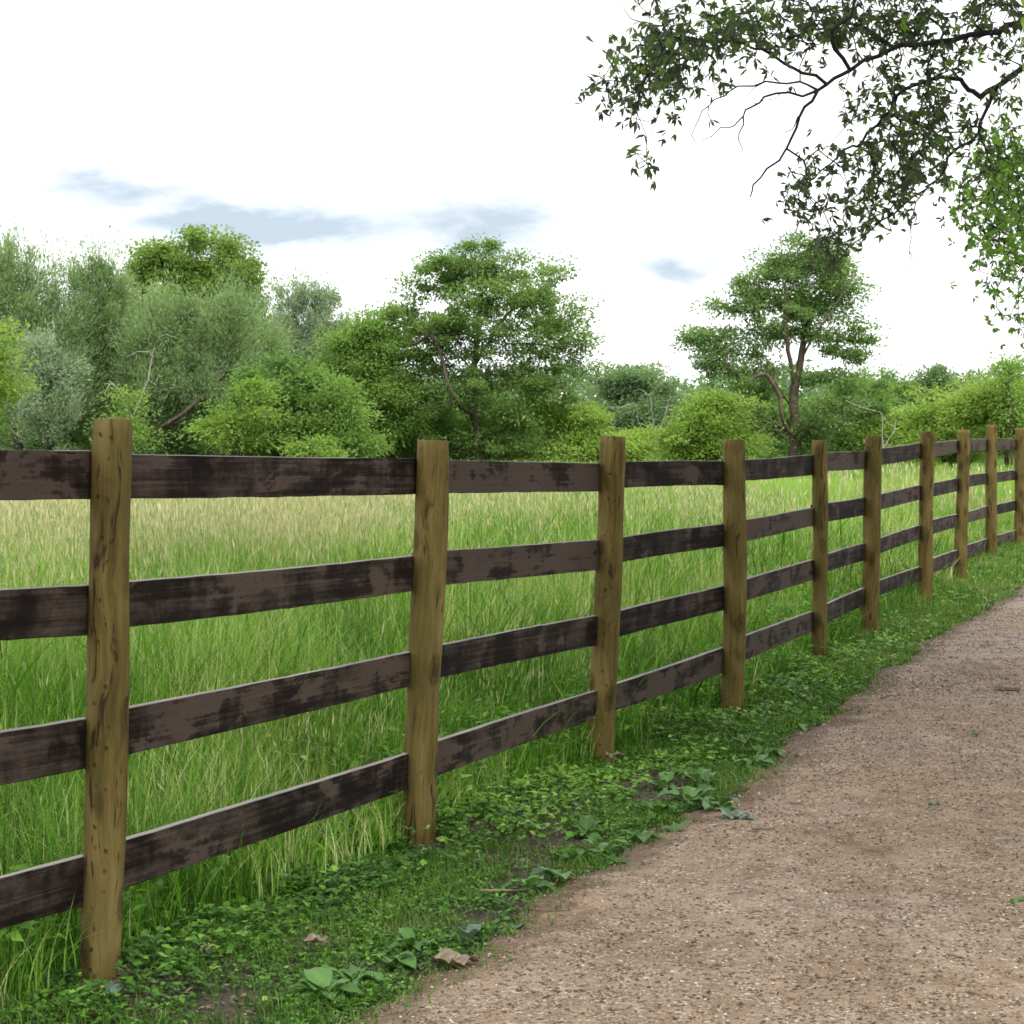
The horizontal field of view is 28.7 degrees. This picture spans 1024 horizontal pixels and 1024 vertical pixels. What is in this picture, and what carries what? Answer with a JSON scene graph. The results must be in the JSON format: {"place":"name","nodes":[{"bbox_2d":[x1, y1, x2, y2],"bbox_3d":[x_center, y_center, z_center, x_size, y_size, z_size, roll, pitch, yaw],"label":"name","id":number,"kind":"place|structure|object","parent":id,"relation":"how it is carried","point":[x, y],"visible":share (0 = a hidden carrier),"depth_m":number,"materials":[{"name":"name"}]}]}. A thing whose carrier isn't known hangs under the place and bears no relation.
{"place":"outdoors","nodes":[
{"label":"outdoors","id":0,"kind":"place"},
{"bbox_2d":[0,473,1016,1006],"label":"meadow grass","id":1,"kind":"structure","parent":0,"point":[226,661],"depth_m":9.28,"materials":[{"name":"green plant"}]},
{"bbox_2d":[5,455,1014,535],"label":"meadow grass","id":2,"kind":"structure","parent":0,"point":[784,482],"depth_m":39.59,"materials":[{"name":"green plant"}]},
{"bbox_2d":[845,400,897,447],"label":"dead tree","id":3,"kind":"object","parent":2,"relation":"on","point":[882,425],"visible":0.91,"depth_m":74.94,"materials":[{"name":"grey wood"}]},
{"bbox_2d":[0,443,1023,1023],"bbox_3d":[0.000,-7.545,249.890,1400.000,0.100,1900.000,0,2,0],"label":"ground","id":4,"kind":"structure","parent":0,"point":[226,999],"depth_m":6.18,"materials":[{"name":"green plant"}]},
{"bbox_2d":[0,316,47,439],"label":"sapling","id":5,"kind":"object","parent":4,"relation":"on","point":[5,385],"visible":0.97,"depth_m":67.80,"materials":[{"name":"green plant"}]},
{"bbox_2d":[0,317,94,449],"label":"silver tree","id":6,"kind":"object","parent":4,"relation":"on","point":[48,414],"visible":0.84,"depth_m":74.38,"materials":[{"name":"green plant"}]},
{"bbox_2d":[0,215,120,449],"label":"willow tree","id":7,"kind":"object","parent":4,"relation":"on","point":[27,304],"visible":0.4,"depth_m":77.22,"materials":[{"name":"green plant"}]},
{"bbox_2d":[45,962,78,987],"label":"broadleaf weed","id":8,"kind":"object","parent":4,"relation":"on","point":[53,974],"visible":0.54,"depth_m":5.52,"materials":[{"name":"green plant"}]},
{"bbox_2d":[0,374,136,449],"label":"dark tree","id":9,"kind":"object","parent":4,"relation":"on","point":[35,445],"depth_m":83.17,"materials":[{"name":"green plant"}]},
{"bbox_2d":[46,223,151,449],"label":"willow tree","id":10,"kind":"object","parent":4,"relation":"on","point":[109,301],"visible":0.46,"depth_m":79.25,"materials":[{"name":"green plant"}]},
{"bbox_2d":[104,982,122,1002],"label":"broadleaf weed","id":11,"kind":"object","parent":4,"relation":"on","point":[113,987],"visible":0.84,"depth_m":5.35,"materials":[{"name":"green plant"}]},
{"bbox_2d":[83,383,179,454],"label":"sapling","id":12,"kind":"object","parent":4,"relation":"on","point":[139,435],"visible":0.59,"depth_m":71.87,"materials":[{"name":"green plant"}]},
{"bbox_2d":[104,334,176,418],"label":"dead tree","id":13,"kind":"object","parent":4,"relation":"on","point":[148,374],"visible":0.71,"depth_m":73.85,"materials":[{"name":"grey wood"}]},
{"bbox_2d":[115,223,269,368],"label":"poplar tree","id":14,"kind":"object","parent":4,"relation":"on","point":[197,272],"visible":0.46,"depth_m":94.79,"materials":[{"name":"green plant"}]},
{"bbox_2d":[104,252,282,455],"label":"willow tree","id":15,"kind":"object","parent":4,"relation":"on","point":[180,389],"visible":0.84,"depth_m":76.13,"materials":[{"name":"green plant"}]},
{"bbox_2d":[149,397,279,456],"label":"dark tree","id":16,"kind":"object","parent":4,"relation":"on","point":[175,450],"visible":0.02,"depth_m":81.19,"materials":[{"name":"green plant"}]},
{"bbox_2d":[176,374,296,455],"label":"sapling","id":17,"kind":"object","parent":4,"relation":"on","point":[235,429],"visible":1,"depth_m":69.75,"materials":[{"name":"green plant"}]},
{"bbox_2d":[192,253,310,455],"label":"willow tree","id":18,"kind":"object","parent":4,"relation":"on","point":[272,340],"visible":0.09,"depth_m":79.59,"materials":[{"name":"green plant"}]},
{"bbox_2d":[195,343,366,456],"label":"dark tree","id":19,"kind":"object","parent":4,"relation":"on","point":[282,367],"visible":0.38,"depth_m":72.27,"materials":[{"name":"green plant"}]},
{"bbox_2d":[262,262,356,381],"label":"silver tree","id":20,"kind":"object","parent":4,"relation":"on","point":[319,311],"visible":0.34,"depth_m":89.18,"materials":[{"name":"green plant"}]},
{"bbox_2d":[276,433,355,457],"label":"sapling","id":21,"kind":"object","parent":4,"relation":"on","point":[301,449],"visible":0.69,"depth_m":67.74,"materials":[{"name":"green plant"}]},
{"bbox_2d":[304,932,327,942],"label":"fallen leaf","id":22,"kind":"object","parent":4,"relation":"on","point":[313,937],"visible":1,"depth_m":5.80,"materials":[{"name":"brown plant"}]},
{"bbox_2d":[289,967,362,1008],"bbox_3d":[-0.496,1.283,5.365,0.202,0.092,0.193,0,2,0],"label":"broadleaf weed","id":23,"kind":"object","parent":4,"relation":"on","point":[316,976],"visible":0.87,"depth_m":5.37,"materials":[{"name":"green plant"}]},
{"bbox_2d":[277,373,395,457],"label":"tree","id":24,"kind":"object","parent":4,"relation":"on","point":[336,411],"visible":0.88,"depth_m":71.41,"materials":[{"name":"green plant"}]},
{"bbox_2d":[321,965,385,991],"bbox_3d":[-0.442,1.284,5.501,0.178,0.072,0.154,-2,3,-38],"label":"broadleaf weed","id":25,"kind":"object","parent":4,"relation":"on","point":[355,970],"visible":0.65,"depth_m":5.52,"materials":[{"name":"green plant"}]},
{"bbox_2d":[304,305,446,457],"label":"tree","id":26,"kind":"object","parent":4,"relation":"on","point":[349,352],"visible":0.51,"depth_m":83.08,"materials":[{"name":"green plant"}]},
{"bbox_2d":[370,951,420,972],"bbox_3d":[-0.320,1.288,5.697,0.160,0.086,0.185,1,2,21],"label":"broadleaf weed","id":27,"kind":"object","parent":4,"relation":"on","point":[406,957],"visible":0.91,"depth_m":5.66,"materials":[{"name":"green plant"}]},
{"bbox_2d":[387,927,439,951],"bbox_3d":[-0.302,1.259,5.864,0.162,0.061,0.130,-2,3,-45],"label":"broadleaf weed","id":28,"kind":"object","parent":4,"relation":"on","point":[407,934],"visible":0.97,"depth_m":5.87,"materials":[{"name":"green plant"}]},
{"bbox_2d":[348,386,502,460],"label":"dark tree","id":29,"kind":"object","parent":4,"relation":"on","point":[448,423],"visible":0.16,"depth_m":86.78,"materials":[{"name":"green plant"}]},
{"bbox_2d":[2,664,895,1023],"bbox_3d":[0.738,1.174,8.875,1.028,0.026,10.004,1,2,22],"label":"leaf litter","id":30,"kind":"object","parent":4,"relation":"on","point":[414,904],"visible":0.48,"depth_m":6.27,"materials":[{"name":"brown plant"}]},
{"bbox_2d":[451,924,480,940],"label":"broadleaf weed","id":31,"kind":"object","parent":4,"relation":"on","point":[471,931],"visible":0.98,"depth_m":5.91,"materials":[{"name":"green plant"}]},
{"bbox_2d":[339,232,611,460],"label":"walnut tree","id":32,"kind":"object","parent":4,"relation":"on","point":[453,324],"visible":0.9,"depth_m":84.09,"materials":[{"name":"green plant"}]},
{"bbox_2d":[451,393,546,460],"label":"tree","id":33,"kind":"object","parent":4,"relation":"on","point":[506,422],"visible":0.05,"depth_m":89.40,"materials":[{"name":"green plant"}]},
{"bbox_2d":[481,888,528,890],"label":"twig","id":34,"kind":"object","parent":4,"relation":"on","point":[502,889],"visible":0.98,"depth_m":6.59,"materials":[{"name":"wood"}]},
{"bbox_2d":[0,458,1013,869],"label":"meadow seed heads","id":35,"kind":"object","parent":4,"relation":"on","point":[280,512],"visible":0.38,"depth_m":17.12,"materials":[{"name":"green plant"}]},
{"bbox_2d":[498,923,523,935],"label":"broadleaf weed","id":36,"kind":"object","parent":4,"relation":"on","point":[517,926],"visible":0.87,"depth_m":6.09,"materials":[{"name":"green plant"}]},
{"bbox_2d":[0,417,1023,980],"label":"wooden fence","id":37,"kind":"object","parent":4,"relation":"on","point":[110,475],"visible":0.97,"depth_m":7.32,"materials":[{"name":"brown wood"}]},
{"bbox_2d":[0,545,1023,1023],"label":"verge ground cover","id":38,"kind":"object","parent":4,"relation":"on","point":[370,881],"visible":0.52,"depth_m":6.77,"materials":[{"name":"green plant"}]},
{"bbox_2d":[200,942,214,952],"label":"fallen leaf","id":39,"kind":"object","parent":38,"relation":"on","point":[203,949],"visible":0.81,"depth_m":5.74,"materials":[{"name":"plant"}]},
{"bbox_2d":[0,358,1023,462],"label":"woods","id":40,"kind":"object","parent":4,"relation":"on","point":[786,382],"visible":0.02,"depth_m":123.72,"materials":[{"name":"green plant"}]},
{"bbox_2d":[500,875,556,892],"bbox_3d":[0.057,1.235,6.599,0.164,0.083,0.142,-2,3,-39],"label":"broadleaf weed","id":41,"kind":"object","parent":4,"relation":"on","point":[531,880],"visible":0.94,"depth_m":6.61,"materials":[{"name":"green plant"}]},
{"bbox_2d":[530,866,573,882],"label":"broadleaf weed","id":42,"kind":"object","parent":4,"relation":"on","point":[557,873],"visible":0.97,"depth_m":6.77,"materials":[{"name":"green plant"}]},
{"bbox_2d":[497,396,617,462],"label":"lime bush","id":43,"kind":"object","parent":4,"relation":"on","point":[584,425],"visible":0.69,"depth_m":84.92,"materials":[{"name":"green plant"}]},
{"bbox_2d":[552,848,600,861],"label":"broadleaf weed","id":44,"kind":"object","parent":4,"relation":"on","point":[585,853],"visible":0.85,"depth_m":7.09,"materials":[{"name":"green plant"}]},
{"bbox_2d":[564,815,601,841],"bbox_3d":[0.283,1.202,7.535,0.144,0.092,0.168,1,2,30],"label":"broadleaf weed","id":45,"kind":"object","parent":4,"relation":"on","point":[587,822],"visible":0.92,"depth_m":7.56,"materials":[{"name":"green plant"}]},
{"bbox_2d":[581,839,626,855],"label":"broadleaf weed","id":46,"kind":"object","parent":4,"relation":"on","point":[612,845],"visible":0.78,"depth_m":7.21,"materials":[{"name":"green plant"}]},
{"bbox_2d":[606,751,623,757],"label":"fallen leaf","id":47,"kind":"object","parent":4,"relation":"on","point":[616,753],"visible":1,"depth_m":9.06,"materials":[{"name":"brown plant"}]},
{"bbox_2d":[546,360,686,435],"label":"round tree","id":48,"kind":"object","parent":4,"relation":"on","point":[618,383],"visible":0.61,"depth_m":116.47,"materials":[{"name":"green plant"}]},
{"bbox_2d":[607,857,629,864],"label":"broadleaf weed","id":49,"kind":"object","parent":4,"relation":"on","point":[615,860],"visible":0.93,"depth_m":7.04,"materials":[{"name":"green plant"}]},
{"bbox_2d":[591,423,667,461],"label":"lime bush","id":50,"kind":"object","parent":4,"relation":"on","point":[638,442],"visible":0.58,"depth_m":83.05,"materials":[{"name":"green plant"}]},
{"bbox_2d":[618,830,659,842],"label":"broadleaf weed","id":51,"kind":"object","parent":4,"relation":"on","point":[646,835],"visible":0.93,"depth_m":7.45,"materials":[{"name":"green plant"}]},
{"bbox_2d":[607,389,671,431],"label":"dead tree","id":52,"kind":"object","parent":4,"relation":"on","point":[651,408],"visible":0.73,"depth_m":91.87,"materials":[{"name":"grey wood"}]},
{"bbox_2d":[608,361,687,427],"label":"round tree","id":53,"kind":"object","parent":4,"relation":"on","point":[664,390],"visible":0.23,"depth_m":115.58,"materials":[{"name":"green plant"}]},
{"bbox_2d":[639,802,678,815],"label":"broadleaf weed","id":54,"kind":"object","parent":4,"relation":"on","point":[655,807],"visible":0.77,"depth_m":7.91,"materials":[{"name":"green plant"}]},
{"bbox_2d":[641,771,679,790],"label":"broadleaf weed","id":55,"kind":"object","parent":4,"relation":"on","point":[668,776],"visible":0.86,"depth_m":8.61,"materials":[{"name":"green plant"}]},
{"bbox_2d":[657,784,719,807],"bbox_3d":[0.736,1.185,8.206,0.235,0.105,0.251,1,2,18],"label":"broadleaf weed","id":56,"kind":"object","parent":4,"relation":"on","point":[690,793],"visible":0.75,"depth_m":8.22,"materials":[{"name":"green plant"}]},
{"bbox_2d":[675,768,723,786],"bbox_3d":[0.837,1.165,8.676,0.214,0.097,0.188,0,2,-14],"label":"broadleaf weed","id":57,"kind":"object","parent":4,"relation":"on","point":[701,774],"visible":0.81,"depth_m":8.69,"materials":[{"name":"green plant"}]},
{"bbox_2d":[644,384,778,460],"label":"lime bush","id":58,"kind":"object","parent":4,"relation":"on","point":[705,424],"visible":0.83,"depth_m":76.89,"materials":[{"name":"green plant"}]},
{"bbox_2d":[691,797,739,809],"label":"broadleaf weed","id":59,"kind":"object","parent":4,"relation":"on","point":[706,805],"visible":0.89,"depth_m":8.02,"materials":[{"name":"green plant"}]},
{"bbox_2d":[715,734,765,744],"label":"broadleaf weed","id":60,"kind":"object","parent":4,"relation":"on","point":[750,739],"visible":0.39,"depth_m":9.72,"materials":[{"name":"green plant"}]},
{"bbox_2d":[733,755,775,769],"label":"broadleaf weed","id":61,"kind":"object","parent":4,"relation":"on","point":[759,760],"visible":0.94,"depth_m":9.12,"materials":[{"name":"green plant"}]},
{"bbox_2d":[745,745,785,756],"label":"broadleaf weed","id":62,"kind":"object","parent":4,"relation":"on","point":[779,751],"visible":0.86,"depth_m":9.44,"materials":[{"name":"green plant"}]},
{"bbox_2d":[666,228,895,456],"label":"oak tree","id":63,"kind":"object","parent":4,"relation":"on","point":[803,302],"visible":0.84,"depth_m":81.35,"materials":[{"name":"green plant"}]},
{"bbox_2d":[742,381,825,458],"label":"tree","id":64,"kind":"object","parent":4,"relation":"on","point":[782,451],"visible":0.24,"depth_m":93.02,"materials":[{"name":"green plant"}]},
{"bbox_2d":[785,711,803,720],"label":"broadleaf weed","id":65,"kind":"object","parent":4,"relation":"on","point":[795,712],"visible":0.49,"depth_m":10.67,"materials":[{"name":"green plant"}]},
{"bbox_2d":[573,0,1023,295],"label":"overhanging tree","id":66,"kind":"object","parent":4,"relation":"on","point":[834,33],"visible":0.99,"depth_m":9.57,"materials":[{"name":"green plant"}]},
{"bbox_2d":[1020,0,1023,72],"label":"leafy branch","id":67,"kind":"object","parent":66,"relation":"attached to","point":[1022,18],"visible":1,"depth_m":5.15,"materials":[{"name":"green plant"}]},
{"bbox_2d":[794,723,816,730],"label":"broadleaf weed","id":68,"kind":"object","parent":4,"relation":"on","point":[807,725],"visible":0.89,"depth_m":10.28,"materials":[{"name":"green plant"}]},
{"bbox_2d":[800,365,906,451],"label":"tree","id":69,"kind":"object","parent":4,"relation":"on","point":[841,445],"visible":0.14,"depth_m":87.74,"materials":[{"name":"green plant"}]},
{"bbox_2d":[799,373,907,433],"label":"round tree","id":70,"kind":"object","parent":4,"relation":"on","point":[813,392],"visible":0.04,"depth_m":111.58,"materials":[{"name":"green plant"}]},
{"bbox_2d":[843,401,933,450],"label":"lime bush","id":71,"kind":"object","parent":4,"relation":"on","point":[889,428],"visible":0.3,"depth_m":81.31,"materials":[{"name":"green plant"}]},
{"bbox_2d":[869,358,925,408],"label":"round tree","id":72,"kind":"object","parent":4,"relation":"on","point":[897,383],"visible":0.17,"depth_m":117.44,"materials":[{"name":"green plant"}]},
{"bbox_2d":[902,361,960,407],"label":"round tree","id":73,"kind":"object","parent":4,"relation":"on","point":[936,372],"visible":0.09,"depth_m":118.88,"materials":[{"name":"green plant"}]},
{"bbox_2d":[878,385,1000,466],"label":"lime bush","id":74,"kind":"object","parent":4,"relation":"on","point":[925,416],"visible":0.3,"depth_m":79.22,"materials":[{"name":"green plant"}]},
{"bbox_2d":[900,372,1023,468],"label":"lime bush","id":75,"kind":"object","parent":4,"relation":"on","point":[968,407],"visible":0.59,"depth_m":75.28,"materials":[{"name":"green plant"}]},
{"bbox_2d":[942,369,997,457],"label":"round tree","id":76,"kind":"object","parent":4,"relation":"on","point":[961,379],"visible":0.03,"depth_m":117.79,"materials":[{"name":"green plant"}]},
{"bbox_2d":[927,107,1023,351],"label":"pathside tree","id":77,"kind":"object","parent":4,"relation":"on","point":[1004,175],"visible":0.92,"depth_m":15.11,"materials":[{"name":"green plant"}]},
{"bbox_2d":[968,344,1023,467],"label":"sapling","id":78,"kind":"object","parent":4,"relation":"on","point":[1011,367],"visible":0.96,"depth_m":73.73,"materials":[{"name":"green plant"}]},
{"bbox_2d":[0,0,1023,433],"label":"sky","id":79,"kind":"structure","parent":0,"point":[353,140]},
{"bbox_2d":[324,583,1023,1023],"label":"path","id":80,"kind":"structure","parent":0,"point":[741,878],"depth_m":6.42,"materials":[{"name":"beige gravel"}]},
{"bbox_2d":[431,948,478,965],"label":"fallen leaf","id":81,"kind":"object","parent":80,"relation":"on","point":[442,955],"visible":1,"depth_m":5.67,"materials":[{"name":"brown plant"}]},
{"bbox_2d":[531,908,568,910],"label":"twig","id":82,"kind":"object","parent":80,"relation":"on","point":[547,910],"visible":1,"depth_m":6.30,"materials":[{"name":"brown wood"}]},
{"bbox_2d":[657,820,689,833],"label":"broadleaf weed","id":83,"kind":"object","parent":80,"relation":"on","point":[676,825],"visible":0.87,"depth_m":7.59,"materials":[{"name":"green plant"}]},
{"bbox_2d":[716,807,755,819],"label":"broadleaf weed","id":84,"kind":"object","parent":80,"relation":"on","point":[727,813],"visible":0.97,"depth_m":7.83,"materials":[{"name":"green plant"}]},
{"bbox_2d":[752,828,773,829],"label":"twig","id":85,"kind":"object","parent":80,"relation":"on","point":[762,828],"visible":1,"depth_m":7.54,"materials":[{"name":"brown wood"}]},
{"bbox_2d":[804,826,811,832],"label":"fallen leaf","id":86,"kind":"object","parent":80,"relation":"on","point":[807,830],"visible":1,"depth_m":7.44,"materials":[{"name":"plant"}]},
{"bbox_2d":[929,801,939,805],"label":"fallen leaf","id":87,"kind":"object","parent":80,"relation":"on","point":[934,804],"visible":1,"depth_m":7.94,"materials":[{"name":"grey plant"}]},
{"bbox_2d":[995,686,1020,690],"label":"twig","id":88,"kind":"object","parent":80,"relation":"on","point":[1000,688],"visible":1,"depth_m":11.66,"materials":[{"name":"brown wood"}]},
{"bbox_2d":[1010,896,1023,903],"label":"fallen leaf","id":89,"kind":"object","parent":80,"relation":"on","point":[1015,900],"visible":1,"depth_m":6.27,"materials":[{"name":"green plant"}]}
]}

